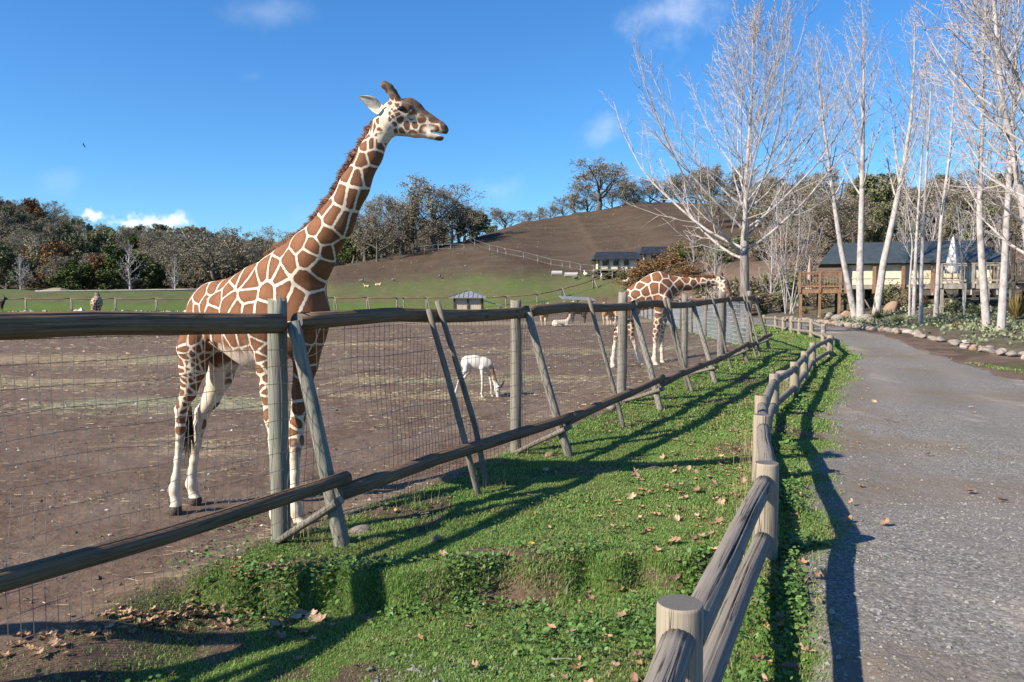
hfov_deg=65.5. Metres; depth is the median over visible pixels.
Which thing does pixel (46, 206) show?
oak tree
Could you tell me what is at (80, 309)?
stone line
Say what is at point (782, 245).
shrub
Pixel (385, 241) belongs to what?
oak tree
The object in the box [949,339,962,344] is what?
rock
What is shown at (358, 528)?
rock
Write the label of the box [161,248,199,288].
tree
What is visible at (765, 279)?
spiky palm
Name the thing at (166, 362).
straw
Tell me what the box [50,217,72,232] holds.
oak tree
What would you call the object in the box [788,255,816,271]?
shrub
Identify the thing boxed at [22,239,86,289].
oak tree
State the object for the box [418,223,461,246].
oak tree
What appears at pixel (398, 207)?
oak tree
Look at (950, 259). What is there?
closed parasol
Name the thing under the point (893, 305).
rock
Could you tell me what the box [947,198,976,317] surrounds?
bare tree
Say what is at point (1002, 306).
bare tree
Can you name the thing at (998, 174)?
oak tree
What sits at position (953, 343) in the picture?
rock
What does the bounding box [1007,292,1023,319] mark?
flax plant
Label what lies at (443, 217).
oak tree
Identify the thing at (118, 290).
dirt track
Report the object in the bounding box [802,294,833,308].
shrub
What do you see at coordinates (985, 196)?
oak tree
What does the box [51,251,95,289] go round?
oak tree
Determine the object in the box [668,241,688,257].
shrub
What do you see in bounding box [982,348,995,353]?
rock
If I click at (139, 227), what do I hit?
oak tree
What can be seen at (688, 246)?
shrub
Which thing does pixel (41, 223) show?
oak tree
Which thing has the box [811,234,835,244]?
shrub
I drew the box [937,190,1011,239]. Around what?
oak tree
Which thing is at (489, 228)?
oak tree
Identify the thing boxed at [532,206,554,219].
oak tree
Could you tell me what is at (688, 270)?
shrub
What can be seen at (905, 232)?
sapling
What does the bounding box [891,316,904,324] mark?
shrub
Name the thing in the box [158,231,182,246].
oak tree
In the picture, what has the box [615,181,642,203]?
oak tree
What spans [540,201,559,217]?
oak tree
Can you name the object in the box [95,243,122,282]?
oak tree
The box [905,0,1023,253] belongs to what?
bare tree
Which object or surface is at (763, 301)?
shrub
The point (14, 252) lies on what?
oak tree
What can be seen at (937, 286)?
bare tree
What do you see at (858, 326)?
rock
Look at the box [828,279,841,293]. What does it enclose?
shrub
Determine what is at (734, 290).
shrub
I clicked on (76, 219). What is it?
oak tree
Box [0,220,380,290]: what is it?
wooded hill
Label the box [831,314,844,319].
rock
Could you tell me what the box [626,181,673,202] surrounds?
oak tree
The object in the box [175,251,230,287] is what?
oak tree
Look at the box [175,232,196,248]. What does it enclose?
oak tree
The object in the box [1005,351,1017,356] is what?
rock
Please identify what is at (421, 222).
oak tree
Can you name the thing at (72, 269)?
oak tree
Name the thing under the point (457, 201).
oak tree
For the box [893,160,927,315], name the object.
bare tree
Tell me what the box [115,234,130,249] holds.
oak tree
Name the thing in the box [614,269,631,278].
shrub
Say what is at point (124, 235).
oak tree
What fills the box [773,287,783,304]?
shrub
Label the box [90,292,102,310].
giraffe
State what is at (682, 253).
shrub
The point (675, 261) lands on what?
shrub
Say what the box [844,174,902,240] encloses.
oak tree
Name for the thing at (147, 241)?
oak tree
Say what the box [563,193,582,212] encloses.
oak tree
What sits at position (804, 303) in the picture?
shrub
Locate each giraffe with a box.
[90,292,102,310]
[167,81,448,534]
[610,271,730,367]
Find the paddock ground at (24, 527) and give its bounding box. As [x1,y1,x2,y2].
[0,249,1023,646]
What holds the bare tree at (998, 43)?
on the garden bed
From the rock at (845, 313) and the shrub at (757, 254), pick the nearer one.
the rock at (845, 313)
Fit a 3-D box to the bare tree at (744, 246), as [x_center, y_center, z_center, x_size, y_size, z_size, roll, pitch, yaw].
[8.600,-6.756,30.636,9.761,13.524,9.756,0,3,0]
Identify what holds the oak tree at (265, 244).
on the wooded hill at (23, 230)
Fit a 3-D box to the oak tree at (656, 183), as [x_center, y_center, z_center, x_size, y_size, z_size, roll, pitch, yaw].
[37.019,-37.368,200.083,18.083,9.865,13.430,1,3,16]
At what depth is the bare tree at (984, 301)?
29.90 m
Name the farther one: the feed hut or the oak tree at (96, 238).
the oak tree at (96, 238)
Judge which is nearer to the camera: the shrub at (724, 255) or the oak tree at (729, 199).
the shrub at (724, 255)
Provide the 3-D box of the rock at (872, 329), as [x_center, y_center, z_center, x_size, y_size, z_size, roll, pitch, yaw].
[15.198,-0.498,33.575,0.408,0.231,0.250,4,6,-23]
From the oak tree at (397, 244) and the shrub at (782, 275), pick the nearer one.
the shrub at (782, 275)
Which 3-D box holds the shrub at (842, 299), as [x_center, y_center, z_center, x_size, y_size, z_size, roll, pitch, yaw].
[24.109,-3.597,57.911,2.199,2.248,2.331,1,3,13]
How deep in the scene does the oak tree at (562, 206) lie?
192.25 m
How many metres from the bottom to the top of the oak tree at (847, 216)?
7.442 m
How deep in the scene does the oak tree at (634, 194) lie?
202.40 m
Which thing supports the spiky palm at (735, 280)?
on the garden bed
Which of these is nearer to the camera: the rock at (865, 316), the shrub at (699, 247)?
the rock at (865, 316)
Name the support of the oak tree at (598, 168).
on the hill at (485, 272)
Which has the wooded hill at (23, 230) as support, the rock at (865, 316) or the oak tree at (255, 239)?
the oak tree at (255, 239)
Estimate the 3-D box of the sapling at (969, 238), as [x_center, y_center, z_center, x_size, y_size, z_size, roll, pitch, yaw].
[33.010,-6.759,57.522,3.889,7.218,2.680,0,3,-3]
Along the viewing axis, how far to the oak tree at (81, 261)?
150.45 m
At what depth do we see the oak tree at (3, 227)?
204.16 m
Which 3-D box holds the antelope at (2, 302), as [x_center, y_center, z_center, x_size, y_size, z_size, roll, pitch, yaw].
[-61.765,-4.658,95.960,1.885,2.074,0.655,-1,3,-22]
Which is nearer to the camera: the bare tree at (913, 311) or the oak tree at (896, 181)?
the bare tree at (913, 311)
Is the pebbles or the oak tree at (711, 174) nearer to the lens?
the pebbles
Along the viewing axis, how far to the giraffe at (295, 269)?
6.65 m
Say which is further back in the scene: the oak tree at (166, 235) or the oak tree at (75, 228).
the oak tree at (166, 235)
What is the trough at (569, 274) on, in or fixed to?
on the hill at (485, 272)
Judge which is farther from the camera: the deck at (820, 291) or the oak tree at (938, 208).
the oak tree at (938, 208)
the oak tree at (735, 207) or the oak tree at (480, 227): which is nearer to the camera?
the oak tree at (735, 207)
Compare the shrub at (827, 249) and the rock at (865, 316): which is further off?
the shrub at (827, 249)
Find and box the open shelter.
[559,296,595,302]
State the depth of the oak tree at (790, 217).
109.57 m
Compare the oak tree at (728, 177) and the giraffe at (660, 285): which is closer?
the giraffe at (660, 285)
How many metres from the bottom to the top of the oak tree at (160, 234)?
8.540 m
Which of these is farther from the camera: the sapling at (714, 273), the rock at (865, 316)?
the sapling at (714, 273)
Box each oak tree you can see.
[0,199,16,217]
[0,202,18,216]
[0,205,27,237]
[0,208,16,239]
[0,238,40,288]
[0,272,19,287]
[3,237,28,253]
[6,221,43,254]
[10,200,26,218]
[10,249,20,255]
[11,206,34,229]
[11,254,95,289]
[13,264,53,289]
[17,198,68,225]
[19,197,49,223]
[19,245,50,284]
[20,234,63,289]
[22,216,47,242]
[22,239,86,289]
[36,223,60,242]
[38,237,58,249]
[44,256,77,284]
[45,205,63,225]
[45,259,96,289]
[49,220,72,243]
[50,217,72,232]
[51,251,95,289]
[57,207,90,224]
[58,221,84,243]
[60,226,117,287]
[69,218,85,241]
[73,222,92,235]
[76,258,103,289]
[79,253,117,289]
[84,222,98,233]
[86,266,123,289]
[93,242,165,289]
[94,223,121,240]
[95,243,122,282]
[111,232,124,248]
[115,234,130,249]
[116,227,140,242]
[117,227,128,241]
[118,259,171,288]
[123,234,138,252]
[130,229,140,250]
[132,225,143,234]
[136,230,161,250]
[137,229,165,254]
[137,229,172,254]
[138,233,158,250]
[139,246,153,254]
[141,244,192,285]
[143,261,169,282]
[148,223,254,280]
[150,236,190,254]
[151,223,165,231]
[154,234,182,252]
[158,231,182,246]
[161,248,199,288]
[166,255,217,288]
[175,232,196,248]
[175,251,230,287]
[178,226,192,235]
[193,227,207,236]
[201,253,231,282]
[213,226,287,274]
[215,255,241,279]
[219,237,237,251]
[222,255,261,278]
[241,240,261,256]
[243,236,272,256]
[334,251,345,266]
[336,230,380,264]
[342,241,371,264]
[346,212,366,262]
[347,197,390,260]
[351,198,408,261]
[360,217,398,258]
[361,235,392,257]
[362,189,425,254]
[378,227,398,256]
[379,241,411,257]
[380,231,411,255]
[381,191,414,255]
[382,213,418,251]
[394,206,450,252]
[396,173,485,248]
[398,205,423,251]
[405,225,438,251]
[408,226,436,249]
[416,212,453,242]
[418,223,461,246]
[422,221,455,248]
[428,187,484,245]
[445,196,475,243]
[449,207,485,240]
[458,210,498,238]
[485,207,538,228]
[522,212,532,221]
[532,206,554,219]
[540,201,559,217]
[553,196,576,215]
[563,157,639,210]
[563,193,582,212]
[567,182,606,211]
[587,183,627,209]
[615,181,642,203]
[618,179,647,203]
[626,173,688,201]
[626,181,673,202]
[658,166,724,203]
[665,170,697,202]
[681,162,755,204]
[692,162,727,204]
[694,193,722,223]
[694,195,731,226]
[720,169,760,205]
[720,184,757,217]
[722,173,788,207]
[727,185,760,229]
[749,174,800,227]
[749,185,806,238]
[753,177,809,200]
[768,182,886,257]
[770,175,797,215]
[773,201,812,240]
[782,183,814,219]
[788,176,881,247]
[792,173,831,213]
[802,168,841,209]
[821,189,876,240]
[822,194,870,242]
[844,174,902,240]
[864,202,909,241]
[868,187,923,234]
[873,172,907,208]
[878,176,915,227]
[880,179,950,240]
[895,192,945,240]
[921,168,997,207]
[921,175,961,217]
[927,173,955,216]
[927,188,951,236]
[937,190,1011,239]
[942,198,998,240]
[964,179,1005,228]
[983,171,1023,221]
[983,185,1018,239]
[983,200,1017,249]
[991,180,1020,229]
[1001,209,1022,245]
[1011,198,1019,229]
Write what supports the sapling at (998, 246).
on the garden bed
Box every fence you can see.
[0,266,626,310]
[0,290,772,647]
[412,244,463,255]
[465,232,612,283]
[643,315,833,681]
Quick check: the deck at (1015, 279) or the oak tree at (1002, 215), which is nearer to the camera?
the deck at (1015, 279)
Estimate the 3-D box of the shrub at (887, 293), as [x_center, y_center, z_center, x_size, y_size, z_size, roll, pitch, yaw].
[23.479,-2.923,49.157,1.946,1.989,2.062,1,3,11]
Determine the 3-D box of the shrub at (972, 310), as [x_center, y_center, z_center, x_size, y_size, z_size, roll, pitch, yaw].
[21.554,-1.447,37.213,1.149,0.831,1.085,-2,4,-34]
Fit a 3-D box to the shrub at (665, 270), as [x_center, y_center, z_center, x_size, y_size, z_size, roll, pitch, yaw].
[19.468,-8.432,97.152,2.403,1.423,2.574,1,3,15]
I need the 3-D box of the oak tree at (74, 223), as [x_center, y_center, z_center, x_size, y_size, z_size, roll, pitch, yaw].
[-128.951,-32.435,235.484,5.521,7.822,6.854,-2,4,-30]
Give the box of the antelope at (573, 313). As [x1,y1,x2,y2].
[565,312,586,322]
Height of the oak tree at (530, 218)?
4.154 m
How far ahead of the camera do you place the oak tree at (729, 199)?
147.09 m
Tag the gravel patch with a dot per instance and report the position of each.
(412, 668)
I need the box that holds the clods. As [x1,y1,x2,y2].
[0,390,585,635]
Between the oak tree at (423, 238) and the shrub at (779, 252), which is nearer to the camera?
the shrub at (779, 252)
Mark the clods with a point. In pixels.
(97, 577)
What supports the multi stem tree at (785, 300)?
on the garden bed
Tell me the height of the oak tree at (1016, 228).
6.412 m
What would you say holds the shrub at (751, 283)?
on the garden bed
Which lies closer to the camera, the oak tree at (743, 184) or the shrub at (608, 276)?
the shrub at (608, 276)
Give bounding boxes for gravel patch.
[358,638,554,681]
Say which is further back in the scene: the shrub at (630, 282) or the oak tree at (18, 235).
the oak tree at (18, 235)
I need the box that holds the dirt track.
[35,289,195,291]
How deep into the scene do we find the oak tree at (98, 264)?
150.46 m
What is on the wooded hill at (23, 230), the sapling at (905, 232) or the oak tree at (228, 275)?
the oak tree at (228, 275)
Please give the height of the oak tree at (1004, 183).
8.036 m
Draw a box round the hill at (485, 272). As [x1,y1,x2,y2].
[327,202,1022,310]
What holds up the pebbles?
on the paddock ground at (24, 527)
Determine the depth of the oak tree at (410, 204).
147.52 m
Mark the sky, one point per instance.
(211, 115)
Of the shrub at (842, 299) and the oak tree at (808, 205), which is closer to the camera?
the shrub at (842, 299)
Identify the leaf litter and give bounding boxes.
[1,349,868,676]
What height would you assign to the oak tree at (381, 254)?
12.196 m
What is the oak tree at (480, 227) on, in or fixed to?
on the hill at (485, 272)
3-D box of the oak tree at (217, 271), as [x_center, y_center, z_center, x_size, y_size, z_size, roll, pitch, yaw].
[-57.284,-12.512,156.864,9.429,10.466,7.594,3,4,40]
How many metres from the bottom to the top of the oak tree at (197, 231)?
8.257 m
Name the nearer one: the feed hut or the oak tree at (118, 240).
the feed hut
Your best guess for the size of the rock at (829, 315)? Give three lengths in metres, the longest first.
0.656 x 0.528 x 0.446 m
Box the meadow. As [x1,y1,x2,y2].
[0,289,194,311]
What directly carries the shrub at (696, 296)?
on the garden bed
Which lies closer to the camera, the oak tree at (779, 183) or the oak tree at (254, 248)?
the oak tree at (779, 183)
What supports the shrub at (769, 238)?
on the hill at (485, 272)
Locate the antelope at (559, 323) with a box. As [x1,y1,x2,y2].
[552,312,574,326]
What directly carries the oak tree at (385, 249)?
on the wooded hill at (23, 230)
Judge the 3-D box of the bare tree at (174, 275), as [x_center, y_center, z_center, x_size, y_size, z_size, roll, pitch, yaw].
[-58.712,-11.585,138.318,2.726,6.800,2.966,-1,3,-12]
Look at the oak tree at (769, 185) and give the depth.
131.28 m
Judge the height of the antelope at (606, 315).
1.821 m
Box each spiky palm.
[729,275,739,291]
[753,271,773,296]
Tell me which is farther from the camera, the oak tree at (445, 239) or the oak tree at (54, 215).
the oak tree at (54, 215)
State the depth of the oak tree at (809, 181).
124.91 m
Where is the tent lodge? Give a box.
[818,240,1000,310]
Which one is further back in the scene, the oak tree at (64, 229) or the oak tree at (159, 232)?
the oak tree at (159, 232)
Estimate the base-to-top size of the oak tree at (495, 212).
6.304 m
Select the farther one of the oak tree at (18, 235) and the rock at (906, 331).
the oak tree at (18, 235)
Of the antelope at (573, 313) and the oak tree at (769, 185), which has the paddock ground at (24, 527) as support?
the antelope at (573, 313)
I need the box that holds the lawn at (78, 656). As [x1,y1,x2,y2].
[0,310,1003,681]
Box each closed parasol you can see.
[804,256,813,288]
[944,234,959,282]
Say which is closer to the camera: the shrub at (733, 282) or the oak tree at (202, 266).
the shrub at (733, 282)
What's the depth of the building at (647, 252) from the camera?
114.03 m
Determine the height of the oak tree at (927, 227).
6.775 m
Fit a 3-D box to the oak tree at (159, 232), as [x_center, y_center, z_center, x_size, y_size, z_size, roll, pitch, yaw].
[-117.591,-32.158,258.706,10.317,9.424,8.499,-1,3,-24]
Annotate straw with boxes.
[0,326,728,622]
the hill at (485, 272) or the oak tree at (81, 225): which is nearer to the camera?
the hill at (485, 272)
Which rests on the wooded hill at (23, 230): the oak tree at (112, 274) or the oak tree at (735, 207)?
the oak tree at (112, 274)
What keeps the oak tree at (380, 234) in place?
on the hill at (485, 272)
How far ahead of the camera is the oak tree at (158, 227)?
456.40 m
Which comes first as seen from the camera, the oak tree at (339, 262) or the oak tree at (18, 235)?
the oak tree at (339, 262)
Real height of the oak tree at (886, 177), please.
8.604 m
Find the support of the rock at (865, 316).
on the garden bed
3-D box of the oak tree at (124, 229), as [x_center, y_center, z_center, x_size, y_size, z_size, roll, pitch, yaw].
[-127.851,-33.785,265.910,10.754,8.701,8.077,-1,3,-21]
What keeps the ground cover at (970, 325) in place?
on the garden bed
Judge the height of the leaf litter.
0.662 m
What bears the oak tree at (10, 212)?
on the wooded hill at (23, 230)
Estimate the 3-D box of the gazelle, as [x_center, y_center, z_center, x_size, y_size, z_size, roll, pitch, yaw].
[-0.618,0.679,15.169,0.980,0.831,0.326,0,3,0]
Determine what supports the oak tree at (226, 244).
on the wooded hill at (23, 230)
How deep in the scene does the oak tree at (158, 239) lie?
235.48 m
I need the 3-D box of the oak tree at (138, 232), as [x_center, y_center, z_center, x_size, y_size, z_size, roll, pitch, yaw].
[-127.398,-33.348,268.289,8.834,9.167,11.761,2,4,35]
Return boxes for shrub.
[602,270,614,277]
[610,273,641,288]
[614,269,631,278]
[626,260,650,279]
[636,253,673,278]
[652,247,690,271]
[662,266,678,273]
[666,241,701,257]
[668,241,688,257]
[669,246,701,263]
[671,259,707,275]
[687,241,703,250]
[691,287,712,292]
[692,288,716,311]
[697,281,763,315]
[699,281,761,310]
[707,239,739,263]
[726,234,757,253]
[733,275,768,296]
[749,234,770,248]
[749,243,772,260]
[752,289,782,311]
[758,230,782,247]
[767,268,805,284]
[768,233,797,252]
[770,249,784,258]
[772,265,813,294]
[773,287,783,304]
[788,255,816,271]
[796,253,816,263]
[797,294,811,305]
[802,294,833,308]
[803,275,832,300]
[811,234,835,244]
[812,240,831,256]
[827,281,855,303]
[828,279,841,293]
[843,290,874,303]
[873,278,911,304]
[891,287,917,307]
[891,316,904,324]
[911,296,932,306]
[943,297,965,311]
[965,303,980,315]
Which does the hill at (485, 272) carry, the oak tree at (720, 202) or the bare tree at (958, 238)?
the oak tree at (720, 202)
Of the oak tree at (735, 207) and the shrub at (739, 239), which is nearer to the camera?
the shrub at (739, 239)
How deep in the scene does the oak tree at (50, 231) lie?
210.72 m
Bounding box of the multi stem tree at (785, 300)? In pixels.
[761,184,828,313]
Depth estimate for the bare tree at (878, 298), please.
43.08 m
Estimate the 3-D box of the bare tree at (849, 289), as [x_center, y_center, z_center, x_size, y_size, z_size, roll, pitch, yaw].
[17.583,-9.428,44.618,4.434,16.863,3.870,-2,3,-26]
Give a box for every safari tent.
[590,252,643,275]
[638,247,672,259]
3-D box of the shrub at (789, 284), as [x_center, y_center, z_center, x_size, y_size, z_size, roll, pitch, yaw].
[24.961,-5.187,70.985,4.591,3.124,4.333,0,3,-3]
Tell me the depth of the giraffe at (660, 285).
20.51 m
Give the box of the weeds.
[36,351,839,681]
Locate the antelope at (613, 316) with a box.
[608,311,617,324]
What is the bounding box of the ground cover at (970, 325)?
[818,300,1023,344]
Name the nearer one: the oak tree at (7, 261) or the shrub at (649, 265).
the shrub at (649, 265)
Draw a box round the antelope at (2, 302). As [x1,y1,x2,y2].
[0,294,7,309]
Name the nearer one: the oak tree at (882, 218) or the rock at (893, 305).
the rock at (893, 305)
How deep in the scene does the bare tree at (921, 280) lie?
36.18 m
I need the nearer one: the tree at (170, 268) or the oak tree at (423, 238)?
the tree at (170, 268)
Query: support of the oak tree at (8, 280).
on the wooded hill at (23, 230)
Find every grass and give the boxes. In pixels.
[864,299,883,319]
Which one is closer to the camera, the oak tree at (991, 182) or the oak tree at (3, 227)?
the oak tree at (991, 182)
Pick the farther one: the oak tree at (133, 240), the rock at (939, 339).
the oak tree at (133, 240)
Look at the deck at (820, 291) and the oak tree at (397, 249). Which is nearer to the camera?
the deck at (820, 291)
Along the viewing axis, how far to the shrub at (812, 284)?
61.30 m
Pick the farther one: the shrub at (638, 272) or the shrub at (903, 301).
the shrub at (638, 272)
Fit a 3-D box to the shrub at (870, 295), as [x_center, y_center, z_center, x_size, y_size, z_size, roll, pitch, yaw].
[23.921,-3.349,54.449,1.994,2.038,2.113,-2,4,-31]
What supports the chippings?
on the gravel road
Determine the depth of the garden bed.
31.70 m
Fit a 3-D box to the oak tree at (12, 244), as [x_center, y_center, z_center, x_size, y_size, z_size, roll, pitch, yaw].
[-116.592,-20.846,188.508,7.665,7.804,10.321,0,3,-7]
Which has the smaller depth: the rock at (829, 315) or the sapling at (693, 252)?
the rock at (829, 315)
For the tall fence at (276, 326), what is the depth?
6.21 m
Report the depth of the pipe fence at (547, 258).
116.50 m
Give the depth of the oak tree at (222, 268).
153.70 m
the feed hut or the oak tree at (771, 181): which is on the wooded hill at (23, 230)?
the oak tree at (771, 181)
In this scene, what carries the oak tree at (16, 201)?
on the wooded hill at (23, 230)
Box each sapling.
[686,234,703,274]
[699,239,729,306]
[754,220,788,312]
[885,202,921,241]
[900,199,960,294]
[951,201,994,294]
[984,215,1021,294]
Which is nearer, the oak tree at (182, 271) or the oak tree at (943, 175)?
the oak tree at (943, 175)
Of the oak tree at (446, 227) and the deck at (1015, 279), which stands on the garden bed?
the deck at (1015, 279)
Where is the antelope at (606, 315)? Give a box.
[602,296,612,324]
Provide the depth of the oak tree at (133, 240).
242.06 m
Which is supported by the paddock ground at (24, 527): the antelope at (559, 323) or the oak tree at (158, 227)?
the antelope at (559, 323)
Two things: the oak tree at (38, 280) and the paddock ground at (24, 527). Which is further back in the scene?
the oak tree at (38, 280)
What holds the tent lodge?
on the garden bed
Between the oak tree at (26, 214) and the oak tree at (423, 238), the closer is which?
the oak tree at (423, 238)
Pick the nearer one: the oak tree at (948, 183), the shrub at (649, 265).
the shrub at (649, 265)
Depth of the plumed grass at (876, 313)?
38.47 m
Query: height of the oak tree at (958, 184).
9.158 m
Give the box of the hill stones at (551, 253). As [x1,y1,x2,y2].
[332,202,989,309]
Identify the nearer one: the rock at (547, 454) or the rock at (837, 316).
the rock at (547, 454)
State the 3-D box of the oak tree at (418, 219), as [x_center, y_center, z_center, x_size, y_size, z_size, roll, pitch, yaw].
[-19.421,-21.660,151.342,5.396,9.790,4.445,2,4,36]
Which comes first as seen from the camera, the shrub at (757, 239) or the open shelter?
the open shelter
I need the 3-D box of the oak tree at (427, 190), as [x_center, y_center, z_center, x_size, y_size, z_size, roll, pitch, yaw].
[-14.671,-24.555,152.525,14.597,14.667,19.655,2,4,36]
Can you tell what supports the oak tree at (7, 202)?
on the wooded hill at (23, 230)
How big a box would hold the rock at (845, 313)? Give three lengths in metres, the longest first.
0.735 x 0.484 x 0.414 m
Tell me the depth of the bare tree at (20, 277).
139.49 m
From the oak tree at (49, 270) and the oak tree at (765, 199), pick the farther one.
the oak tree at (49, 270)
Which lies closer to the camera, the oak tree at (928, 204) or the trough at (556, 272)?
the oak tree at (928, 204)
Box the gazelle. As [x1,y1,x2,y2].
[455,355,504,396]
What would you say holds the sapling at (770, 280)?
on the garden bed
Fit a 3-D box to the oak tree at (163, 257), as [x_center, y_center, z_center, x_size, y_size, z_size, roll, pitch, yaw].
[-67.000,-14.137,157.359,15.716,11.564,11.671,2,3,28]
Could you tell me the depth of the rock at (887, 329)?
31.75 m
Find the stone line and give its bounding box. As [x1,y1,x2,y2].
[12,301,574,311]
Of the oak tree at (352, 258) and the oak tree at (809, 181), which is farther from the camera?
the oak tree at (352, 258)
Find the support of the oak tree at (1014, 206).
on the hill at (485, 272)
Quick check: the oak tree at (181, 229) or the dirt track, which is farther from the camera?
the oak tree at (181, 229)
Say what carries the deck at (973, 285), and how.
on the garden bed
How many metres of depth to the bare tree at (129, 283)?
138.35 m
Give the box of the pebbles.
[4,352,585,551]
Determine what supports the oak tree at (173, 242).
on the wooded hill at (23, 230)
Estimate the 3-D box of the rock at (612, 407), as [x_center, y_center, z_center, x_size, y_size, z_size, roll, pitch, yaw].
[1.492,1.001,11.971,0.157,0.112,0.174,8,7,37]
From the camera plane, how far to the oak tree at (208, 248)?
144.71 m
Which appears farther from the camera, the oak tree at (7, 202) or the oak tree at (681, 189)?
the oak tree at (7, 202)
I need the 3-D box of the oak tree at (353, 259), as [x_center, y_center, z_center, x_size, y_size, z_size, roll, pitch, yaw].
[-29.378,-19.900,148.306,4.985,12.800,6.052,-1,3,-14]
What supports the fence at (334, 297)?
on the meadow
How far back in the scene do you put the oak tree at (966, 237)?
90.70 m
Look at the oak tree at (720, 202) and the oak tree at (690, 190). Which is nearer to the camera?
the oak tree at (720, 202)
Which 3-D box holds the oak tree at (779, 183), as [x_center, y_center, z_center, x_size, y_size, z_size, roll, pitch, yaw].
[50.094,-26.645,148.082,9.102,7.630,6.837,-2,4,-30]
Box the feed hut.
[449,290,501,308]
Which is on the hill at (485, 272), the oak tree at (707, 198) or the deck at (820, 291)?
the oak tree at (707, 198)
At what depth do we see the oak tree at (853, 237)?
97.15 m
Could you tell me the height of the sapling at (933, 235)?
7.478 m
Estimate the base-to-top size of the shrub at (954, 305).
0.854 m
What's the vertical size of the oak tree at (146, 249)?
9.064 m
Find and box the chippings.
[766,443,1023,681]
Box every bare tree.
[8,254,30,289]
[115,239,144,288]
[166,258,181,288]
[603,0,874,335]
[788,20,865,317]
[820,0,892,318]
[869,1,947,315]
[893,53,953,322]
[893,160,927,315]
[900,42,954,316]
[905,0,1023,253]
[906,16,985,316]
[911,0,1023,259]
[916,0,1023,328]
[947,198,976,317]
[953,0,1023,330]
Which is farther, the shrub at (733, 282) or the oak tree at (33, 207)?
the oak tree at (33, 207)
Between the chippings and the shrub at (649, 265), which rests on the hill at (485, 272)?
the shrub at (649, 265)
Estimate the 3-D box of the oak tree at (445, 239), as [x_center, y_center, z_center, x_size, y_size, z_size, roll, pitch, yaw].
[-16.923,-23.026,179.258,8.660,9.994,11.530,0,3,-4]
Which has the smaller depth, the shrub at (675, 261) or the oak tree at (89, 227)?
the shrub at (675, 261)
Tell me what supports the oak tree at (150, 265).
on the wooded hill at (23, 230)
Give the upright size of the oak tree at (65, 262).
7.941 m
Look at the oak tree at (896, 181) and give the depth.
111.86 m
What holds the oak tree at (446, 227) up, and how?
on the hill at (485, 272)
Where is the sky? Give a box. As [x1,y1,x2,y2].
[0,0,1023,244]
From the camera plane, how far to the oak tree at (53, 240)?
179.88 m
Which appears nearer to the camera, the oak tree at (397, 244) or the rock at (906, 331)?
the rock at (906, 331)
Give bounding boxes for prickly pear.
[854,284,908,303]
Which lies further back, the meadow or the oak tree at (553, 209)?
the oak tree at (553, 209)
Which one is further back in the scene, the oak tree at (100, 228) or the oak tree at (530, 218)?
the oak tree at (100, 228)
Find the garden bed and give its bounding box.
[674,254,1023,379]
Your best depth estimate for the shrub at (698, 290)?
85.07 m
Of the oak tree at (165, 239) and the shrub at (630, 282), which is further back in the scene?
the oak tree at (165, 239)
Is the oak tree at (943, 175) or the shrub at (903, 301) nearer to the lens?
the shrub at (903, 301)
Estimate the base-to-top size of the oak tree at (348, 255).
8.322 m
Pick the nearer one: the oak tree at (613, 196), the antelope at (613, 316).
the antelope at (613, 316)
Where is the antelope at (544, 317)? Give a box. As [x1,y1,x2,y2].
[540,301,547,325]
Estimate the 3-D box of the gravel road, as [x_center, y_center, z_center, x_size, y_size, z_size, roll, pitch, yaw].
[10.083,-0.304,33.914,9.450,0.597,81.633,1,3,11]
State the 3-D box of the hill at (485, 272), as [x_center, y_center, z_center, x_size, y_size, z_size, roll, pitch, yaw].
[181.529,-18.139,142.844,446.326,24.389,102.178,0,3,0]
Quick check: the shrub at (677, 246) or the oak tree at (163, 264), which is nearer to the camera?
the shrub at (677, 246)
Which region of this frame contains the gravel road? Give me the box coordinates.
[698,312,1023,681]
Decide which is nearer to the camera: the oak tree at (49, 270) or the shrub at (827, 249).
the shrub at (827, 249)
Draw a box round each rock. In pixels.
[348,524,370,535]
[544,452,553,456]
[606,404,615,410]
[825,312,833,318]
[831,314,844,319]
[840,311,850,315]
[853,325,862,328]
[859,314,871,320]
[868,327,876,330]
[882,327,891,331]
[883,301,900,312]
[902,329,913,333]
[916,334,926,337]
[935,336,946,341]
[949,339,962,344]
[950,341,958,345]
[968,346,977,349]
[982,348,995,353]
[995,350,1004,355]
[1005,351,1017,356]
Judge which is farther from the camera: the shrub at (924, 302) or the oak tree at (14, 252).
the oak tree at (14, 252)
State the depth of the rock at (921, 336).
28.05 m
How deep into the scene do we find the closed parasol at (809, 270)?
50.24 m
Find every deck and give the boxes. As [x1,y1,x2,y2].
[798,271,848,317]
[939,262,1023,312]
[1009,235,1023,299]
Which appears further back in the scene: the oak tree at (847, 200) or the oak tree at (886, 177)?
the oak tree at (886, 177)
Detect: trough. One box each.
[551,271,561,274]
[565,272,577,276]
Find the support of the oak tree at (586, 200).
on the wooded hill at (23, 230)
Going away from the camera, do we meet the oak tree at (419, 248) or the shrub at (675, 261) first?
the shrub at (675, 261)

